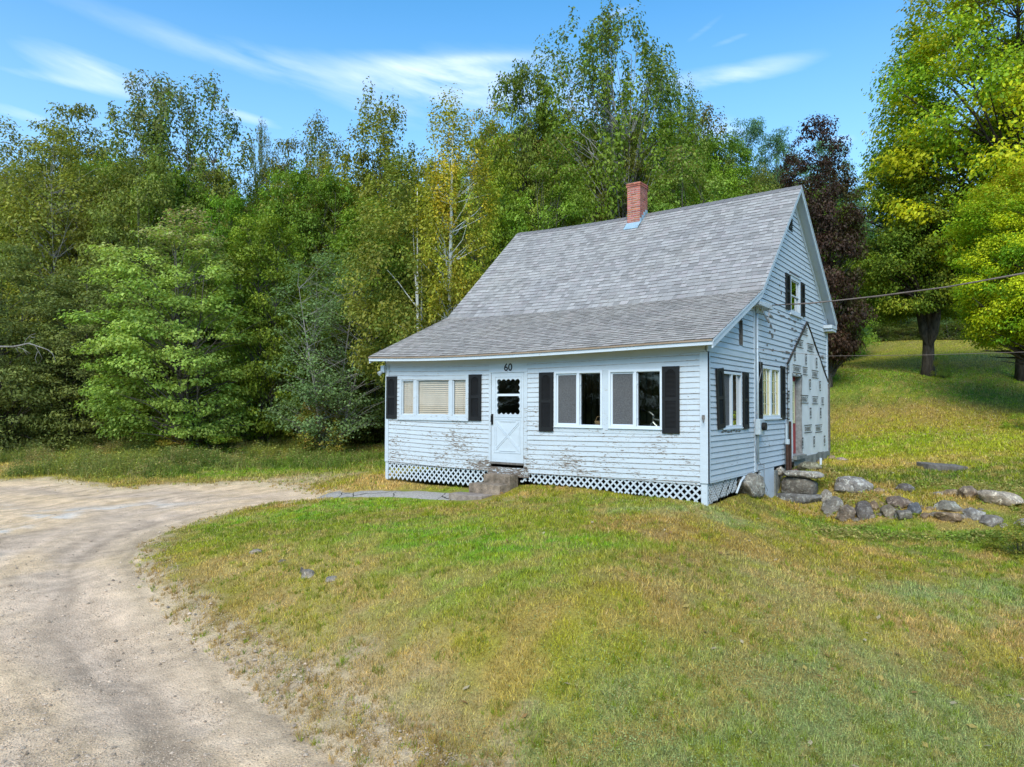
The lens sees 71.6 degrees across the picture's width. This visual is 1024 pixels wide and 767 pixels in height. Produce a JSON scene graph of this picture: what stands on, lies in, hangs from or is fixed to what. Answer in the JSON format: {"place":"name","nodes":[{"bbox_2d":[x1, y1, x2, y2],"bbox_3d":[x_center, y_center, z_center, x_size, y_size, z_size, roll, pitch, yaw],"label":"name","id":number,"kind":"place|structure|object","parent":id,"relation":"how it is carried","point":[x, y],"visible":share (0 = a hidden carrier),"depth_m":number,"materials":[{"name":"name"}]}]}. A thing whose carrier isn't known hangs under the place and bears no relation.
{"place":"outdoors","nodes":[
{"label":"outdoors","id":0,"kind":"place"},
{"bbox_2d":[0,481,351,766],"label":"gravel road","id":1,"kind":"structure","parent":0,"point":[25,496],"depth_m":8.97,"materials":[{"name":"beige gravel"}]},
{"bbox_2d":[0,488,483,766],"bbox_3d":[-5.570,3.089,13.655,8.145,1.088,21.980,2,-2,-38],"label":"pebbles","id":2,"kind":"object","parent":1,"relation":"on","point":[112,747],"visible":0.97,"depth_m":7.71,"materials":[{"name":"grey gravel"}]},
{"bbox_2d":[0,438,400,514],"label":"verge grass","id":3,"kind":"structure","parent":0,"point":[259,474],"depth_m":23.20,"materials":[{"name":"green plant"}]},
{"bbox_2d":[316,490,452,499],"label":"asphalt path","id":4,"kind":"structure","parent":0,"point":[423,495],"depth_m":16.47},
{"bbox_2d":[0,339,1023,766],"bbox_3d":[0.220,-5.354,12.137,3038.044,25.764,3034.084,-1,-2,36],"label":"ground","id":5,"kind":"structure","parent":0,"point":[530,623],"depth_m":8.13,"materials":[{"name":"green plant"}]},
{"bbox_2d":[0,182,54,416],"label":"forest tree","id":6,"kind":"object","parent":5,"relation":"on","point":[45,235],"visible":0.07,"depth_m":40.08,"materials":[{"name":"green plant"}]},
{"bbox_2d":[0,114,59,345],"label":"willow tree","id":7,"kind":"object","parent":5,"relation":"on","point":[12,149],"visible":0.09,"depth_m":41.98,"materials":[{"name":"green plant"}]},
{"bbox_2d":[0,241,102,456],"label":"beech tree","id":8,"kind":"object","parent":5,"relation":"on","point":[9,426],"visible":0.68,"depth_m":30.35,"materials":[{"name":"green plant"}]},
{"bbox_2d":[0,159,114,406],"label":"forest tree","id":9,"kind":"object","parent":5,"relation":"on","point":[60,229],"visible":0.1,"depth_m":39.62,"materials":[{"name":"green plant"}]},
{"bbox_2d":[8,145,116,405],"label":"forest tree","id":10,"kind":"object","parent":5,"relation":"on","point":[54,152],"visible":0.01,"depth_m":44.23,"materials":[{"name":"green plant"}]},
{"bbox_2d":[3,102,123,264],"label":"oak tree","id":11,"kind":"object","parent":5,"relation":"on","point":[76,111],"visible":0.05,"depth_m":47.05,"materials":[{"name":"green plant"}]},
{"bbox_2d":[0,116,146,398],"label":"willow tree","id":12,"kind":"object","parent":5,"relation":"on","point":[85,193],"visible":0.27,"depth_m":37.75,"materials":[{"name":"green plant"}]},
{"bbox_2d":[2,265,161,451],"bbox_3d":[-19.344,-1.093,32.169,7.247,8.516,7.009,0,-2,2],"label":"beech tree","id":13,"kind":"object","parent":5,"relation":"on","point":[78,427],"visible":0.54,"depth_m":30.55,"materials":[{"name":"green plant"}]},
{"bbox_2d":[50,170,178,416],"bbox_3d":[-21.137,-4.205,39.120,6.553,15.062,6.776,0,-2,2],"label":"forest tree","id":14,"kind":"object","parent":5,"relation":"on","point":[85,224],"visible":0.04,"depth_m":37.86,"materials":[{"name":"green plant"}]},
{"bbox_2d":[77,69,211,283],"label":"ash tree","id":15,"kind":"object","parent":5,"relation":"on","point":[142,108],"visible":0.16,"depth_m":41.24,"materials":[{"name":"green plant"}]},
{"bbox_2d":[99,128,189,364],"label":"forest tree","id":16,"kind":"object","parent":5,"relation":"on","point":[136,152],"visible":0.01,"depth_m":46.80,"materials":[{"name":"green plant"}]},
{"bbox_2d":[68,154,224,439],"bbox_3d":[-18.236,-4.197,36.208,7.254,14.995,7.501,1,-2,-25],"label":"hazel tree","id":17,"kind":"object","parent":5,"relation":"on","point":[149,187],"visible":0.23,"depth_m":35.09,"materials":[{"name":"green plant"}]},
{"bbox_2d":[53,205,270,450],"bbox_3d":[-13.861,-2.068,29.598,7.195,10.657,8.250,0,-2,19],"label":"maple tree","id":18,"kind":"object","parent":5,"relation":"on","point":[131,338],"visible":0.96,"depth_m":28.48,"materials":[{"name":"green plant"}]},
{"bbox_2d":[121,163,222,394],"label":"forest tree","id":19,"kind":"object","parent":5,"relation":"on","point":[175,194],"visible":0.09,"depth_m":38.64,"materials":[{"name":"green plant"}]},
{"bbox_2d":[0,433,344,482],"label":"meadow weeds","id":20,"kind":"object","parent":5,"relation":"on","point":[139,453],"visible":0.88,"depth_m":26.73,"materials":[{"name":"green plant"}]},
{"bbox_2d":[137,69,262,370],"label":"ash tree","id":21,"kind":"object","parent":5,"relation":"on","point":[206,137],"visible":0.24,"depth_m":41.04,"materials":[{"name":"green plant"}]},
{"bbox_2d":[184,427,249,453],"bbox_3d":[-11.988,2.441,28.949,2.371,1.363,2.081,0,-2,19],"label":"shrub","id":22,"kind":"object","parent":5,"relation":"on","point":[221,440],"visible":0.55,"depth_m":28.85,"materials":[{"name":"green plant"}]},
{"bbox_2d":[175,169,264,423],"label":"forest tree","id":23,"kind":"object","parent":5,"relation":"on","point":[219,177],"depth_m":40.86,"materials":[{"name":"green plant"}]},
{"bbox_2d":[191,188,275,421],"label":"maple tree","id":24,"kind":"object","parent":5,"relation":"on","point":[233,205],"visible":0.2,"depth_m":36.80,"materials":[{"name":"green plant"}]},
{"bbox_2d":[96,441,384,481],"bbox_3d":[-8.638,2.826,27.552,13.617,1.142,9.347,0,-2,0],"label":"leafy groundcover","id":25,"kind":"object","parent":5,"relation":"on","point":[313,460],"visible":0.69,"depth_m":25.75,"materials":[{"name":"green plant"}]},
{"bbox_2d":[247,119,274,258],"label":"poplar tree","id":26,"kind":"object","parent":5,"relation":"on","point":[262,166],"visible":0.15,"depth_m":46.18,"materials":[{"name":"green plant"}]},
{"bbox_2d":[206,208,326,446],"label":"maple tree","id":27,"kind":"object","parent":5,"relation":"on","point":[245,250],"visible":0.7,"depth_m":31.11,"materials":[{"name":"green plant"}]},
{"bbox_2d":[231,181,307,383],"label":"forest tree","id":28,"kind":"object","parent":5,"relation":"on","point":[269,249],"visible":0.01,"depth_m":39.02,"materials":[{"name":"green plant"}]},
{"bbox_2d":[251,137,302,296],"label":"oak tree","id":29,"kind":"object","parent":5,"relation":"on","point":[279,166],"visible":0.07,"depth_m":46.21,"materials":[{"name":"green plant"}]},
{"bbox_2d":[250,157,334,411],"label":"maple tree","id":30,"kind":"object","parent":5,"relation":"on","point":[298,180],"visible":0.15,"depth_m":36.55,"materials":[{"name":"green plant"}]},
{"bbox_2d":[279,109,353,260],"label":"ash tree","id":31,"kind":"object","parent":5,"relation":"on","point":[316,128],"visible":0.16,"depth_m":45.19,"materials":[{"name":"green plant"}]},
{"bbox_2d":[284,398,348,454],"bbox_3d":[-7.935,1.959,29.149,2.775,2.709,3.161,0,-2,-8],"label":"shrub","id":32,"kind":"object","parent":5,"relation":"on","point":[304,441],"visible":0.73,"depth_m":28.44,"materials":[{"name":"green plant"}]},
{"bbox_2d":[278,165,363,416],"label":"maple tree","id":33,"kind":"object","parent":5,"relation":"on","point":[325,187],"visible":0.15,"depth_m":35.80,"materials":[{"name":"green plant"}]},
{"bbox_2d":[250,247,408,447],"bbox_3d":[-7.419,-1.189,29.777,6.670,8.969,6.207,1,-2,-20],"label":"apple tree","id":34,"kind":"object","parent":5,"relation":"on","point":[344,424],"visible":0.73,"depth_m":28.98,"materials":[{"name":"green plant"}]},
{"bbox_2d":[276,154,387,365],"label":"forest tree","id":35,"kind":"object","parent":5,"relation":"on","point":[312,202],"visible":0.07,"depth_m":37.13,"materials":[{"name":"green plant"}]},
{"bbox_2d":[311,275,400,443],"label":"beech tree","id":36,"kind":"object","parent":5,"relation":"on","point":[364,436],"visible":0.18,"depth_m":31.92,"materials":[{"name":"green plant"}]},
{"bbox_2d":[306,195,426,435],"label":"maple tree","id":37,"kind":"object","parent":5,"relation":"on","point":[347,216],"visible":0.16,"depth_m":33.00,"materials":[{"name":"green plant"}]},
{"bbox_2d":[312,149,430,409],"bbox_3d":[-7.587,-4.746,38.023,7.002,15.766,6.771,1,-2,-10],"label":"forest tree","id":38,"kind":"object","parent":5,"relation":"on","point":[366,157],"visible":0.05,"depth_m":37.61,"materials":[{"name":"green plant"}]},
{"bbox_2d":[322,76,431,332],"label":"poplar tree","id":39,"kind":"object","parent":5,"relation":"on","point":[393,114],"visible":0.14,"depth_m":37.58,"materials":[{"name":"green plant"}]},
{"bbox_2d":[333,148,485,386],"bbox_3d":[-3.831,-2.911,26.934,6.185,12.291,5.750,0,-2,11],"label":"birch tree","id":40,"kind":"object","parent":5,"relation":"on","point":[404,330],"visible":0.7,"depth_m":26.64,"materials":[{"name":"green plant"}]},
{"bbox_2d":[408,83,501,324],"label":"birch tree","id":41,"kind":"object","parent":5,"relation":"on","point":[458,286],"visible":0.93,"depth_m":25.36,"materials":[{"name":"green plant"}]},
{"bbox_2d":[430,101,534,318],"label":"maple tree","id":42,"kind":"object","parent":5,"relation":"on","point":[505,179],"visible":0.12,"depth_m":33.81,"materials":[{"name":"green plant"}]},
{"bbox_2d":[444,144,520,263],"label":"forest tree","id":43,"kind":"object","parent":5,"relation":"on","point":[473,188],"depth_m":40.42,"materials":[{"name":"green plant"}]},
{"bbox_2d":[449,473,517,499],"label":"front steps","id":44,"kind":"structure","parent":5,"relation":"on","point":[494,484],"depth_m":15.37,"materials":[{"name":"concrete"}]},
{"bbox_2d":[441,122,539,261],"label":"forest tree","id":45,"kind":"object","parent":5,"relation":"on","point":[467,173],"visible":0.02,"depth_m":44.84,"materials":[{"name":"green plant"}]},
{"bbox_2d":[473,58,564,259],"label":"maple tree","id":46,"kind":"object","parent":5,"relation":"on","point":[521,135],"visible":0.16,"depth_m":37.73,"materials":[{"name":"green plant"}]},
{"bbox_2d":[477,138,560,263],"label":"forest tree","id":47,"kind":"object","parent":5,"relation":"on","point":[534,196],"visible":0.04,"depth_m":37.56,"materials":[{"name":"green plant"}]},
{"bbox_2d":[479,134,605,278],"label":"maple tree","id":48,"kind":"object","parent":5,"relation":"on","point":[572,210],"visible":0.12,"depth_m":32.68,"materials":[{"name":"green plant"}]},
{"bbox_2d":[551,125,617,224],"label":"forest tree","id":49,"kind":"object","parent":5,"relation":"on","point":[580,157],"visible":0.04,"depth_m":39.32,"materials":[{"name":"green plant"}]},
{"bbox_2d":[169,494,1023,766],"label":"clover","id":50,"kind":"object","parent":5,"relation":"on","point":[833,733],"visible":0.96,"depth_m":6.39,"materials":[{"name":"green plant"}]},
{"bbox_2d":[368,181,836,505],"bbox_3d":[3.182,-1.460,19.718,9.146,8.795,10.721,-1,-2,36],"label":"farmhouse","id":51,"kind":"object","parent":5,"relation":"on","point":[531,357],"visible":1,"depth_m":16.73,"materials":[{"name":"paint"}]},
{"bbox_2d":[397,375,468,420],"bbox_3d":[-1.920,0.358,17.237,2.300,1.075,0.125,-1,-2,36],"label":"window","id":52,"kind":"structure","parent":51,"relation":"in","point":[431,400],"depth_m":17.26,"materials":[{"name":"paint"}]},
{"bbox_2d":[490,372,523,462],"bbox_3d":[-0.113,0.755,15.872,0.895,2.010,0.113,-1,-2,36],"label":"door","id":53,"kind":"structure","parent":51,"relation":"in","point":[506,429],"depth_m":15.88,"materials":[{"name":"paint"}]},
{"bbox_2d":[554,370,602,427],"bbox_3d":[1.398,0.332,14.862,1.180,1.185,0.135,-1,-2,36],"label":"window","id":54,"kind":"structure","parent":51,"relation":"in","point":[567,384],"depth_m":14.97,"materials":[{"name":"white plastic"}]},
{"bbox_2d":[607,369,661,429],"bbox_3d":[2.456,0.313,14.103,1.185,1.185,0.135,-1,-2,36],"label":"window","id":55,"kind":"structure","parent":51,"relation":"in","point":[623,385],"depth_m":14.22,"materials":[{"name":"white plastic"}]},
{"bbox_2d":[722,371,743,429],"bbox_3d":[4.435,0.345,14.378,0.120,1.155,1.200,-1,-2,36],"label":"window","id":56,"kind":"structure","parent":51,"relation":"in","point":[732,380],"depth_m":14.50,"materials":[{"name":"white plastic"}]},
{"bbox_2d":[763,365,781,419],"bbox_3d":[6.028,0.223,16.594,0.130,1.240,1.550,-1,-2,36],"label":"window","id":57,"kind":"structure","parent":51,"relation":"in","point":[771,375],"depth_m":16.57,"materials":[{"name":"white plastic"}]},
{"bbox_2d":[792,377,795,453],"bbox_3d":[7.262,0.818,18.509,0.045,2.040,0.970,-1,-2,36],"label":"door","id":58,"kind":"structure","parent":51,"relation":"in","point":[793,378],"depth_m":18.73,"materials":[{"name":"red paint"}]},
{"bbox_2d":[789,273,802,318],"bbox_3d":[7.354,-2.264,18.498,0.140,1.040,1.150,-1,-2,36],"label":"window","id":59,"kind":"structure","parent":51,"relation":"in","point":[795,310],"depth_m":18.63,"materials":[{"name":"paint"}]},
{"bbox_2d":[772,272,1023,305],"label":"service cable","id":60,"kind":"object","parent":51,"relation":"attached to","point":[1022,273],"visible":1,"depth_m":13.06,"materials":[{"name":"black rubber"}]},
{"bbox_2d":[531,0,703,227],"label":"silver maple","id":61,"kind":"object","parent":5,"relation":"on","point":[605,110],"visible":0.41,"depth_m":37.08,"materials":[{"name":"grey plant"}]},
{"bbox_2d":[594,129,685,221],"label":"forest tree","id":62,"kind":"object","parent":5,"relation":"on","point":[632,161],"visible":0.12,"depth_m":36.91,"materials":[{"name":"green plant"}]},
{"bbox_2d":[621,62,716,212],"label":"silver maple","id":63,"kind":"object","parent":5,"relation":"on","point":[689,113],"visible":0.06,"depth_m":39.75,"materials":[{"name":"grey plant"}]},
{"bbox_2d":[647,144,731,212],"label":"maple tree","id":64,"kind":"object","parent":5,"relation":"on","point":[671,183],"visible":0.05,"depth_m":32.01,"materials":[{"name":"green plant"}]},
{"bbox_2d":[661,101,739,191],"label":"ash tree","id":65,"kind":"object","parent":5,"relation":"on","point":[709,116],"visible":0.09,"depth_m":43.13,"materials":[{"name":"green plant"}]},
{"bbox_2d":[690,164,743,204],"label":"maple tree","id":66,"kind":"object","parent":5,"relation":"on","point":[731,183],"visible":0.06,"depth_m":32.97,"materials":[{"name":"green plant"}]},
{"bbox_2d":[691,130,772,203],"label":"maple tree","id":67,"kind":"object","parent":5,"relation":"on","point":[717,145],"visible":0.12,"depth_m":40.72,"materials":[{"name":"green plant"}]},
{"bbox_2d":[461,362,1023,766],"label":"fallen leaves","id":68,"kind":"object","parent":5,"relation":"on","point":[804,667],"visible":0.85,"depth_m":14.29,"materials":[{"name":"brown plant"}]},
{"bbox_2d":[723,116,772,182],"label":"pine tree","id":69,"kind":"object","parent":5,"relation":"on","point":[754,130],"visible":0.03,"depth_m":51.98,"materials":[{"name":"green plant"}]},
{"bbox_2d":[735,473,764,497],"bbox_3d":[5.083,2.175,15.176,0.622,0.528,1.262,-1,-2,24],"label":"foundation rock","id":70,"kind":"object","parent":5,"relation":"on","point":[753,485],"visible":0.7,"depth_m":14.84,"materials":[{"name":"stone"}]},
{"bbox_2d":[734,161,784,194],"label":"willow tree","id":71,"kind":"object","parent":5,"relation":"on","point":[758,180],"visible":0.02,"depth_m":40.36,"materials":[{"name":"green plant"}]},
{"bbox_2d":[746,126,811,192],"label":"pine tree","id":72,"kind":"object","parent":5,"relation":"on","point":[780,146],"visible":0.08,"depth_m":50.02,"materials":[{"name":"green plant"}]},
{"bbox_2d":[774,111,878,387],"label":"copper maple","id":73,"kind":"object","parent":5,"relation":"on","point":[843,240],"visible":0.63,"depth_m":29.35,"materials":[{"name":"brown plant"}]},
{"bbox_2d":[821,496,843,513],"bbox_3d":[7.128,2.732,15.782,0.474,0.467,0.337,0,-2,20],"label":"boulder","id":74,"kind":"object","parent":5,"relation":"on","point":[832,504],"visible":0.77,"depth_m":15.70,"materials":[{"name":"stone"}]},
{"bbox_2d":[797,138,875,337],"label":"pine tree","id":75,"kind":"object","parent":5,"relation":"on","point":[819,152],"visible":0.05,"depth_m":54.03,"materials":[{"name":"green plant"}]},
{"bbox_2d":[804,179,880,354],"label":"forest tree","id":76,"kind":"object","parent":5,"relation":"on","point":[867,339],"depth_m":55.23,"materials":[{"name":"green plant"}]},
{"bbox_2d":[805,185,882,363],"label":"forest tree","id":77,"kind":"object","parent":5,"relation":"on","point":[863,332],"visible":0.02,"depth_m":43.82,"materials":[{"name":"grey plant"}]},
{"bbox_2d":[837,504,855,521],"bbox_3d":[7.125,2.792,15.123,0.367,0.440,0.295,0,-2,0],"label":"boulder","id":78,"kind":"object","parent":5,"relation":"on","point":[845,512],"visible":0.78,"depth_m":15.04,"materials":[{"name":"stone"}]},
{"bbox_2d":[834,476,873,492],"bbox_3d":[7.828,2.348,16.297,0.867,0.452,0.677,0,-2,5],"label":"boulder","id":79,"kind":"object","parent":5,"relation":"on","point":[849,484],"visible":0.88,"depth_m":16.09,"materials":[{"name":"stone"}]},
{"bbox_2d":[855,500,873,519],"bbox_3d":[7.467,2.727,15.061,0.407,0.482,0.324,0,-2,-8],"label":"boulder","id":80,"kind":"object","parent":5,"relation":"on","point":[863,509],"visible":0.81,"depth_m":14.94,"materials":[{"name":"stone"}]},
{"bbox_2d":[870,323,911,342],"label":"shrub","id":81,"kind":"object","parent":5,"relation":"on","point":[890,330],"visible":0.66,"depth_m":66.35,"materials":[{"name":"green plant"}]},
{"bbox_2d":[885,496,911,508],"bbox_3d":[8.330,2.576,15.278,0.577,0.317,0.401,0,-2,-8],"label":"boulder","id":82,"kind":"object","parent":5,"relation":"on","point":[900,501],"visible":0.77,"depth_m":15.14,"materials":[{"name":"stone"}]},
{"bbox_2d":[780,340,1023,522],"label":"yard grass","id":83,"kind":"structure","parent":5,"relation":"on","point":[876,463],"depth_m":23.44,"materials":[{"name":"green plant"}]},
{"bbox_2d":[885,323,918,340],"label":"shrub","id":84,"kind":"object","parent":5,"relation":"on","point":[908,327],"visible":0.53,"depth_m":67.95,"materials":[{"name":"green plant"}]},
{"bbox_2d":[802,470,1023,544],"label":"bank weeds","id":85,"kind":"object","parent":5,"relation":"on","point":[851,531],"visible":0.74,"depth_m":13.65,"materials":[{"name":"green plant"}]},
{"bbox_2d":[890,279,958,337],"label":"forest tree","id":86,"kind":"object","parent":5,"relation":"on","point":[914,320],"visible":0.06,"depth_m":70.25,"materials":[{"name":"green plant"}]},
{"bbox_2d":[833,134,1016,376],"bbox_3d":[19.487,-5.931,34.182,8.001,11.909,7.410,0,-2,14],"label":"sugar maple","id":87,"kind":"object","parent":5,"relation":"on","point":[890,271],"visible":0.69,"depth_m":32.50,"materials":[{"name":"green plant"}]},
{"bbox_2d":[916,307,940,347],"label":"split limbs","id":88,"kind":"object","parent":87,"relation":"attached to","point":[929,335],"visible":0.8,"depth_m":33.28,"materials":[{"name":"brown wood"}]},
{"bbox_2d":[856,0,1023,381],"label":"sugar maple","id":89,"kind":"object","parent":5,"relation":"on","point":[998,137],"visible":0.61,"depth_m":32.21,"materials":[{"name":"green plant"}]},
{"bbox_2d":[931,353,951,378],"bbox_3d":[19.846,-0.767,32.878,0.894,1.402,0.785,-1,-2,40],"label":"shrub","id":90,"kind":"object","parent":5,"relation":"on","point":[936,362],"visible":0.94,"depth_m":32.81,"materials":[{"name":"green plant"}]},
{"bbox_2d":[916,462,967,470],"bbox_3d":[11.408,2.244,18.860,1.052,0.227,0.580,4,1,0],"label":"flat rock","id":91,"kind":"object","parent":5,"relation":"on","point":[939,466],"visible":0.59,"depth_m":18.58,"materials":[{"name":"grey stone"}]},
{"bbox_2d":[933,500,961,511],"bbox_3d":[9.140,2.595,14.882,0.507,0.312,0.426,0,-2,-2],"label":"boulder","id":92,"kind":"object","parent":5,"relation":"on","point":[947,505],"visible":0.84,"depth_m":14.79,"materials":[{"name":"stone"}]},
{"bbox_2d":[933,512,962,521],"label":"boulder","id":93,"kind":"object","parent":5,"relation":"on","point":[948,516],"visible":0.91,"depth_m":14.34,"materials":[{"name":"stone"}]},
{"bbox_2d":[936,318,971,339],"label":"shrub","id":94,"kind":"object","parent":5,"relation":"on","point":[946,336],"visible":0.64,"depth_m":66.24,"materials":[{"name":"green plant"}]},
{"bbox_2d":[963,507,985,520],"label":"boulder","id":95,"kind":"object","parent":5,"relation":"on","point":[974,514],"visible":0.97,"depth_m":14.36,"materials":[{"name":"stone"}]},
{"bbox_2d":[938,161,1023,364],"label":"sugar maple","id":96,"kind":"object","parent":5,"relation":"on","point":[994,311],"visible":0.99,"depth_m":25.04,"materials":[{"name":"green plant"}]},
{"bbox_2d":[979,514,1003,526],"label":"boulder","id":97,"kind":"object","parent":5,"relation":"on","point":[989,520],"visible":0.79,"depth_m":14.10,"materials":[{"name":"stone"}]},
{"bbox_2d":[977,490,1023,505],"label":"boulder","id":98,"kind":"object","parent":5,"relation":"on","point":[1002,498],"visible":0.87,"depth_m":14.83,"materials":[{"name":"stone"}]},
{"bbox_2d":[980,517,1023,560],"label":"shrub","id":99,"kind":"object","parent":5,"relation":"on","point":[1018,539],"visible":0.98,"depth_m":12.22,"materials":[{"name":"green plant"}]},
{"bbox_2d":[998,412,1023,429],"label":"shrub","id":100,"kind":"object","parent":5,"relation":"on","point":[1016,427],"visible":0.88,"depth_m":24.04,"materials":[{"name":"green plant"}]},
{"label":"footing stone","id":101,"kind":"object","parent":5,"relation":"on","visible":0},
{"bbox_2d":[776,492,821,503],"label":"granite base slab","id":102,"kind":"structure","parent":101,"relation":"on","point":[801,498],"depth_m":16.30,"materials":[{"name":"grey stone"}]},
{"bbox_2d":[781,476,817,494],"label":"granite block","id":103,"kind":"structure","parent":102,"relation":"on","point":[799,485],"depth_m":16.44,"materials":[{"name":"grey stone"}]},
{"bbox_2d":[782,470,823,478],"bbox_3d":[6.828,2.115,16.582,0.922,0.160,0.588,-1,-2,36],"label":"concrete cap","id":104,"kind":"object","parent":103,"relation":"on","point":[805,474],"visible":1,"depth_m":16.37,"materials":[{"name":"stone"}]},
{"bbox_2d":[0,0,1023,227],"label":"sky","id":105,"kind":"structure","parent":0,"point":[279,62],"materials":[{"name":"blue"}]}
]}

